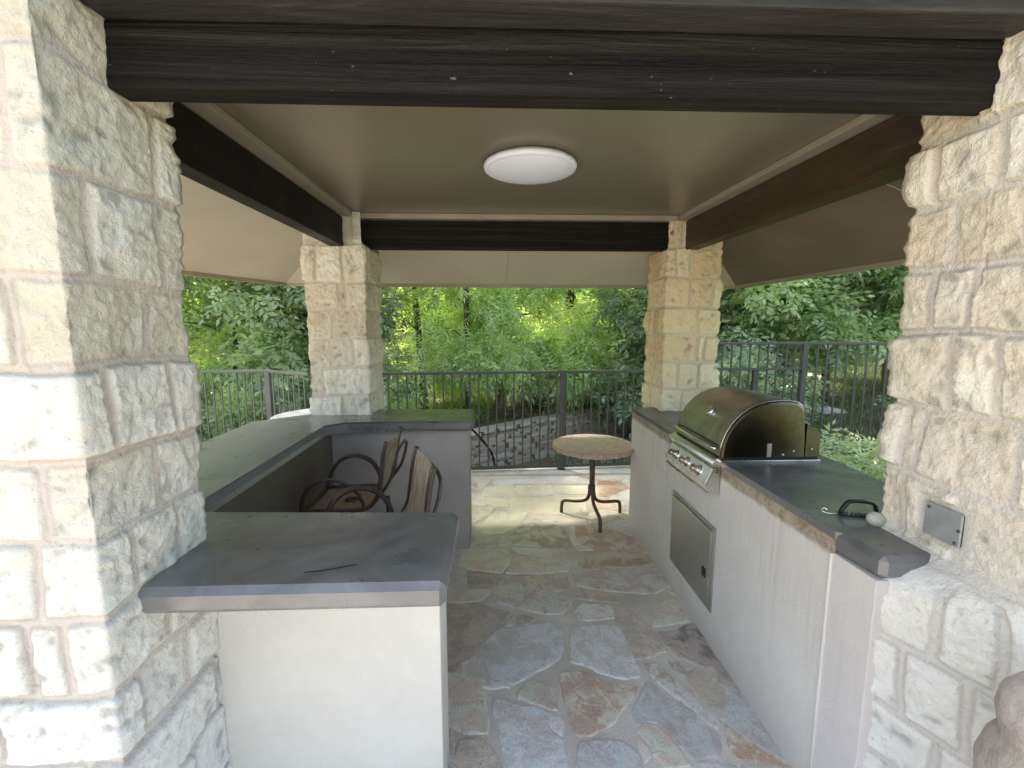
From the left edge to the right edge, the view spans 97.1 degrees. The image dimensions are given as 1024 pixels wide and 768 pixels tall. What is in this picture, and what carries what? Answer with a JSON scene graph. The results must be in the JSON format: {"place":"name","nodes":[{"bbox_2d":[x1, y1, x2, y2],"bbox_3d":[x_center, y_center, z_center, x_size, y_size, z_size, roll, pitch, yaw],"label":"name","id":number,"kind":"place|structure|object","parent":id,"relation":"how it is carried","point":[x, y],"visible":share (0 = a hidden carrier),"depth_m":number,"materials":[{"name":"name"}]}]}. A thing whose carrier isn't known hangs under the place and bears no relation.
{"place":"outdoors","nodes":[
{"label":"outdoors","id":0,"kind":"place"},
{"bbox_2d":[202,330,888,469],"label":"ground","id":1,"kind":"structure","parent":0,"point":[499,418],"depth_m":7.89,"materials":[{"name":"grey stone"}]},
{"bbox_2d":[182,289,232,386],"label":"tree","id":2,"kind":"object","parent":1,"relation":"on","point":[204,361],"visible":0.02,"depth_m":6.36,"materials":[{"name":"green plant"}]},
{"bbox_2d":[189,332,254,359],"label":"tree","id":3,"kind":"object","parent":1,"relation":"on","point":[213,340],"depth_m":11.94,"materials":[{"name":"green plant"}]},
{"bbox_2d":[181,275,310,427],"bbox_3d":[-4.188,-3.542,6.483,3.575,8.630,3.867,2,8,15],"label":"tree","id":4,"kind":"object","parent":1,"relation":"on","point":[269,333],"visible":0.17,"depth_m":6.17,"materials":[{"name":"green plant"}]},
{"bbox_2d":[188,283,305,385],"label":"tree","id":5,"kind":"object","parent":1,"relation":"on","point":[200,354],"depth_m":10.75,"materials":[{"name":"green plant"}]},
{"bbox_2d":[197,376,309,441],"bbox_3d":[-3.415,0.501,5.898,2.085,1.334,1.521,0,7,-2],"label":"shrub","id":6,"kind":"object","parent":1,"relation":"on","point":[227,416],"visible":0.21,"depth_m":5.56,"materials":[{"name":"green plant"}]},
{"bbox_2d":[270,409,310,418],"bbox_3d":[-1.813,0.670,4.279,0.800,0.766,0.800,0,7,-2],"label":"patio table","id":7,"kind":"object","parent":1,"relation":"on","point":[295,413],"visible":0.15,"depth_m":4.33,"materials":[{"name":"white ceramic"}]},
{"bbox_2d":[241,376,390,420],"bbox_3d":[-2.435,0.547,5.726,2.037,1.485,1.385,0,7,-2],"label":"shrub","id":8,"kind":"object","parent":1,"relation":"on","point":[281,402],"visible":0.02,"depth_m":5.39,"materials":[{"name":"green plant"}]},
{"bbox_2d":[382,287,454,366],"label":"tree","id":9,"kind":"object","parent":1,"relation":"on","point":[398,332],"visible":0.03,"depth_m":12.10,"materials":[{"name":"green plant"}]},
{"bbox_2d":[393,356,493,411],"bbox_3d":[-1.267,0.010,8.652,2.280,1.200,1.451,0,7,-2],"label":"shrub","id":10,"kind":"object","parent":1,"relation":"on","point":[463,395],"visible":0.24,"depth_m":8.53,"materials":[{"name":"green plant"}]},
{"bbox_2d":[381,287,521,408],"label":"tree","id":11,"kind":"object","parent":1,"relation":"on","point":[416,293],"visible":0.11,"depth_m":6.93,"materials":[{"name":"green plant"}]},
{"bbox_2d":[383,287,546,408],"bbox_3d":[-0.747,-3.369,6.664,3.081,8.272,3.109,3,8,23],"label":"tree","id":12,"kind":"object","parent":1,"relation":"on","point":[465,293],"visible":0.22,"depth_m":6.83,"materials":[{"name":"green plant"}]},
{"bbox_2d":[394,288,563,362],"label":"tree","id":13,"kind":"object","parent":1,"relation":"on","point":[539,313],"visible":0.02,"depth_m":11.24,"materials":[{"name":"green plant"}]},
{"bbox_2d":[471,429,495,465],"bbox_3d":[-0.415,0.916,6.278,0.075,0.764,0.554,6,10,39],"label":"garden hose","id":14,"kind":"object","parent":1,"relation":"on","point":[477,434],"visible":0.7,"depth_m":6.35,"materials":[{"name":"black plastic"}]},
{"bbox_2d":[394,287,602,413],"bbox_3d":[-0.301,-4.099,7.294,3.831,9.494,3.985,0,7,-2],"label":"tree","id":15,"kind":"object","parent":1,"relation":"on","point":[533,295],"visible":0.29,"depth_m":7.34,"materials":[{"name":"green plant"}]},
{"bbox_2d":[421,294,595,329],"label":"tree","id":16,"kind":"object","parent":1,"relation":"on","point":[581,302],"depth_m":17.21,"materials":[{"name":"green plant"}]},
{"bbox_2d":[390,392,629,463],"bbox_3d":[-0.269,0.736,7.480,7.438,1.340,4.887,0,7,-2],"label":"ground cover","id":17,"kind":"object","parent":1,"relation":"on","point":[553,409],"visible":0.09,"depth_m":8.08,"materials":[{"name":"green plant"}]},
{"bbox_2d":[507,379,559,408],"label":"shrub","id":18,"kind":"object","parent":1,"relation":"on","point":[535,401],"visible":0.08,"depth_m":8.65,"materials":[{"name":"green plant"}]},
{"bbox_2d":[471,465,629,476],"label":"curb","id":19,"kind":"structure","parent":1,"relation":"on","point":[609,470],"depth_m":4.92,"materials":[{"name":"concrete"}]},
{"bbox_2d":[199,369,309,442],"bbox_3d":[-3.332,0.407,4.936,2.568,1.124,0.370,1,7,4],"label":"metal fence","id":20,"kind":"object","parent":19,"relation":"on","point":[269,396],"visible":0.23,"depth_m":4.95,"materials":[{"name":"black metal"}]},
{"bbox_2d":[310,370,643,469],"bbox_3d":[0.074,0.403,4.881,4.311,1.102,0.088,-1,7,-5],"label":"metal fence","id":21,"kind":"object","parent":19,"relation":"on","point":[562,464],"visible":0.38,"depth_m":4.88,"materials":[{"name":"brown metal"}]},
{"bbox_2d":[471,408,630,466],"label":"dry stone wall","id":22,"kind":"structure","parent":1,"relation":"on","point":[526,438],"depth_m":7.34,"materials":[{"name":"grey stone"}]},
{"bbox_2d":[507,288,647,413],"bbox_3d":[1.327,-4.019,7.929,3.653,9.219,3.594,4,9,30],"label":"tree","id":23,"kind":"object","parent":1,"relation":"on","point":[591,347],"visible":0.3,"depth_m":7.85,"materials":[{"name":"green plant"}]},
{"bbox_2d":[525,288,634,351],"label":"tree","id":24,"kind":"object","parent":1,"relation":"on","point":[577,290],"visible":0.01,"depth_m":12.42,"materials":[{"name":"green plant"}]},
{"bbox_2d":[576,288,604,324],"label":"tree","id":25,"kind":"object","parent":1,"relation":"on","point":[586,291],"visible":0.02,"depth_m":19.90,"materials":[{"name":"green plant"}]},
{"bbox_2d":[580,337,641,392],"bbox_3d":[1.936,-0.388,9.439,2.137,1.384,1.657,-2,8,-15],"label":"shrub","id":26,"kind":"object","parent":1,"relation":"on","point":[610,356],"visible":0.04,"depth_m":9.15,"materials":[{"name":"green plant"}]},
{"bbox_2d":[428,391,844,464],"bbox_3d":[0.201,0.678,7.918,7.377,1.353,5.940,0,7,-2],"label":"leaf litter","id":27,"kind":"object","parent":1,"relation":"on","point":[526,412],"visible":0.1,"depth_m":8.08,"materials":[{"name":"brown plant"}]},
{"bbox_2d":[186,278,426,435],"bbox_3d":[-2.661,-2.873,5.968,3.295,7.444,3.831,0,7,-2],"label":"tree","id":28,"kind":"object","parent":27,"relation":"on","point":[232,305],"visible":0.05,"depth_m":5.98,"materials":[{"name":"green plant"}]},
{"bbox_2d":[581,288,789,427],"bbox_3d":[2.615,-3.497,7.236,3.770,8.535,3.998,0,7,-2],"label":"tree","id":29,"kind":"object","parent":1,"relation":"on","point":[636,351],"visible":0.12,"depth_m":7.41,"materials":[{"name":"green plant"}]},
{"bbox_2d":[715,342,809,407],"bbox_3d":[2.756,0.228,5.096,1.100,1.399,0.102,0,7,-2],"label":"metal fence","id":30,"kind":"object","parent":1,"relation":"on","point":[802,369],"visible":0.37,"depth_m":5.03,"materials":[{"name":"brown metal"}]},
{"bbox_2d":[637,357,896,451],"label":"grass","id":31,"kind":"structure","parent":1,"relation":"on","point":[874,428],"depth_m":7.25,"materials":[{"name":"green plant"}]},
{"bbox_2d":[717,332,830,428],"bbox_3d":[3.079,0.015,5.915,2.009,1.399,1.255,-3,8,-20],"label":"shrub","id":32,"kind":"object","parent":1,"relation":"on","point":[761,388],"visible":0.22,"depth_m":5.75,"materials":[{"name":"green plant"}]},
{"bbox_2d":[717,273,874,399],"bbox_3d":[3.962,-3.482,7.105,3.781,7.736,3.349,0,7,-2],"label":"tree","id":33,"kind":"object","parent":1,"relation":"on","point":[788,292],"visible":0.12,"depth_m":6.64,"materials":[{"name":"green plant"}]},
{"bbox_2d":[806,373,820,382],"bbox_3d":[6.236,-0.117,9.602,0.630,0.262,0.443,2,8,14],"label":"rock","id":34,"kind":"object","parent":1,"relation":"on","point":[811,374],"visible":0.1,"depth_m":9.42,"materials":[{"name":"white stone"}]},
{"bbox_2d":[736,265,908,401],"bbox_3d":[5.241,-4.162,7.303,3.898,9.036,3.686,1,8,10],"label":"tree","id":35,"kind":"object","parent":1,"relation":"on","point":[897,276],"visible":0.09,"depth_m":6.89,"materials":[{"name":"green plant"}]},
{"bbox_2d":[814,406,846,414],"bbox_3d":[4.822,0.409,6.886,0.486,0.134,0.367,0,7,-2],"label":"rock","id":36,"kind":"object","parent":1,"relation":"on","point":[826,410],"visible":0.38,"depth_m":6.79,"materials":[{"name":"grey stone"}]},
{"bbox_2d":[794,268,906,393],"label":"tree","id":37,"kind":"object","parent":1,"relation":"on","point":[888,312],"visible":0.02,"depth_m":7.42,"materials":[{"name":"green plant"}]},
{"bbox_2d":[809,342,893,449],"bbox_3d":[4.384,0.178,4.973,2.189,1.269,0.090,1,7,6],"label":"metal fence","id":38,"kind":"object","parent":1,"relation":"on","point":[818,344],"visible":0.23,"depth_m":5.03,"materials":[{"name":"brown metal"}]},
{"bbox_2d":[819,419,886,480],"bbox_3d":[2.480,0.760,3.282,1.813,0.902,1.428,0,7,-2],"label":"shrub","id":39,"kind":"object","parent":1,"relation":"on","point":[872,452],"visible":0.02,"depth_m":3.48,"materials":[{"name":"green plant"}]},
{"bbox_2d":[819,427,886,481],"bbox_3d":[3.158,0.770,3.761,1.430,0.758,1.419,5,9,33],"label":"shrub","id":40,"kind":"object","parent":1,"relation":"on","point":[858,444],"visible":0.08,"depth_m":4.04,"materials":[{"name":"green plant"}]},
{"bbox_2d":[874,395,896,425],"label":"shrub","id":41,"kind":"object","parent":1,"relation":"on","point":[889,402],"visible":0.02,"depth_m":5.94,"materials":[{"name":"green plant"}]},
{"bbox_2d":[446,475,790,767],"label":"floor","id":42,"kind":"structure","parent":0,"point":[576,638],"depth_m":2.22,"materials":[{"name":"grey stone"}]},
{"bbox_2d":[0,0,232,767],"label":"stone pillar","id":43,"kind":"structure","parent":42,"relation":"on","point":[103,515],"depth_m":1.01,"materials":[{"name":"stone"}]},
{"bbox_2d":[138,409,474,767],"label":"bar counter","id":44,"kind":"object","parent":42,"relation":"on","point":[331,652],"visible":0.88,"depth_m":1.45,"materials":[{"name":"concrete"}]},
{"bbox_2d":[300,212,385,414],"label":"stone pillar","id":45,"kind":"structure","parent":42,"relation":"on","point":[343,301],"depth_m":3.18,"materials":[{"name":"stone"}]},
{"bbox_2d":[299,426,407,511],"bbox_3d":[-0.899,0.768,2.635,0.561,0.979,0.478,0,7,-2],"label":"bar stool","id":46,"kind":"object","parent":42,"relation":"on","point":[387,469],"visible":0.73,"depth_m":2.54,"materials":[{"name":"brown metal"}]},
{"bbox_2d":[325,446,442,512],"bbox_3d":[-0.622,0.836,2.115,0.561,0.979,0.478,-3,8,-23],"label":"bar stool","id":47,"kind":"object","parent":42,"relation":"on","point":[424,469],"visible":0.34,"depth_m":2.21,"materials":[{"name":"brown metal"}]},
{"bbox_2d":[552,434,633,532],"bbox_3d":[0.655,0.803,3.701,0.658,0.650,0.660,0,7,-2],"label":"round table","id":48,"kind":"object","parent":42,"relation":"on","point":[592,447],"visible":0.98,"depth_m":3.63,"materials":[{"name":"stone"}]},
{"bbox_2d":[641,217,723,410],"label":"stone pillar","id":49,"kind":"structure","parent":42,"relation":"on","point":[681,319],"depth_m":3.32,"materials":[{"name":"beige stone"}]},
{"bbox_2d":[79,0,1023,288],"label":"pavilion roof","id":50,"kind":"structure","parent":49,"relation":"on","point":[387,162],"depth_m":2.05,"materials":[{"name":"beige paint"}]},
{"bbox_2d":[166,102,343,246],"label":"beam","id":51,"kind":"structure","parent":50,"relation":"attached to","point":[210,156],"depth_m":1.88,"materials":[{"name":"brown wood"}]},
{"bbox_2d":[360,220,668,251],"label":"beam","id":52,"kind":"structure","parent":50,"relation":"attached to","point":[426,235],"depth_m":3.20,"materials":[{"name":"brown wood"}]},
{"bbox_2d":[484,146,576,183],"bbox_3d":[0.086,-1.013,2.137,0.438,0.066,0.438,0,7,-2],"label":"ceiling light","id":53,"kind":"object","parent":50,"relation":"attached to","point":[530,165],"visible":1,"depth_m":2.03,"materials":[{"name":"white plastic"}]},
{"bbox_2d":[104,20,1004,115],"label":"beam","id":54,"kind":"structure","parent":50,"relation":"attached to","point":[198,62],"depth_m":1.06,"materials":[{"name":"brown wood"}]},
{"bbox_2d":[685,115,923,249],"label":"beam","id":55,"kind":"structure","parent":50,"relation":"attached to","point":[878,156],"depth_m":1.95,"materials":[{"name":"brown wood"}]},
{"bbox_2d":[628,407,930,767],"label":"grill counter","id":56,"kind":"object","parent":42,"relation":"on","point":[774,575],"visible":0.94,"depth_m":1.74,"materials":[{"name":"paint"}]},
{"bbox_2d":[670,490,715,612],"bbox_3d":[0.971,0.886,2.483,0.020,0.440,0.530,0,7,-2],"label":"access door","id":57,"kind":"structure","parent":56,"relation":"in","point":[693,539],"depth_m":2.41,"materials":[{"name":"grey metal"}]},
{"bbox_2d":[666,386,820,495],"bbox_3d":[1.163,0.270,2.387,0.564,0.459,0.547,0,7,-2],"label":"gas grill","id":58,"kind":"object","parent":56,"relation":"on","point":[715,427],"visible":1,"depth_m":2.14,"materials":[{"name":"metal"}]},
{"bbox_2d":[821,499,878,517],"bbox_3d":[1.143,0.416,1.525,0.171,0.056,0.027,2,8,14],"label":"grill scraper","id":59,"kind":"object","parent":56,"relation":"on","point":[843,507],"visible":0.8,"depth_m":1.52,"materials":[{"name":"black plastic"}]},
{"bbox_2d":[862,30,1023,767],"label":"stone pillar","id":60,"kind":"structure","parent":42,"relation":"on","point":[948,647],"depth_m":1.18,"materials":[{"name":"stone"}]},
{"bbox_2d":[923,501,964,548],"bbox_3d":[1.193,0.387,1.250,0.019,0.094,0.104,0,7,-2],"label":"cover plate","id":61,"kind":"object","parent":60,"relation":"attached to","point":[943,524],"visible":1,"depth_m":1.24,"materials":[{"name":"grey metal"}]},
{"bbox_2d":[866,512,885,526],"bbox_3d":[1.173,0.435,1.457,0.053,0.046,0.050,0,7,-2],"label":"stone scourer","id":62,"kind":"object","parent":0,"point":[876,519],"visible":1,"depth_m":1.44,"materials":[{"name":"white stone"}]},
{"bbox_2d":[973,671,1023,767],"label":"garden ornament","id":63,"kind":"object","parent":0,"point":[999,742],"visible":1,"depth_m":0.88,"materials":[{"name":"beige stone"}]}
]}

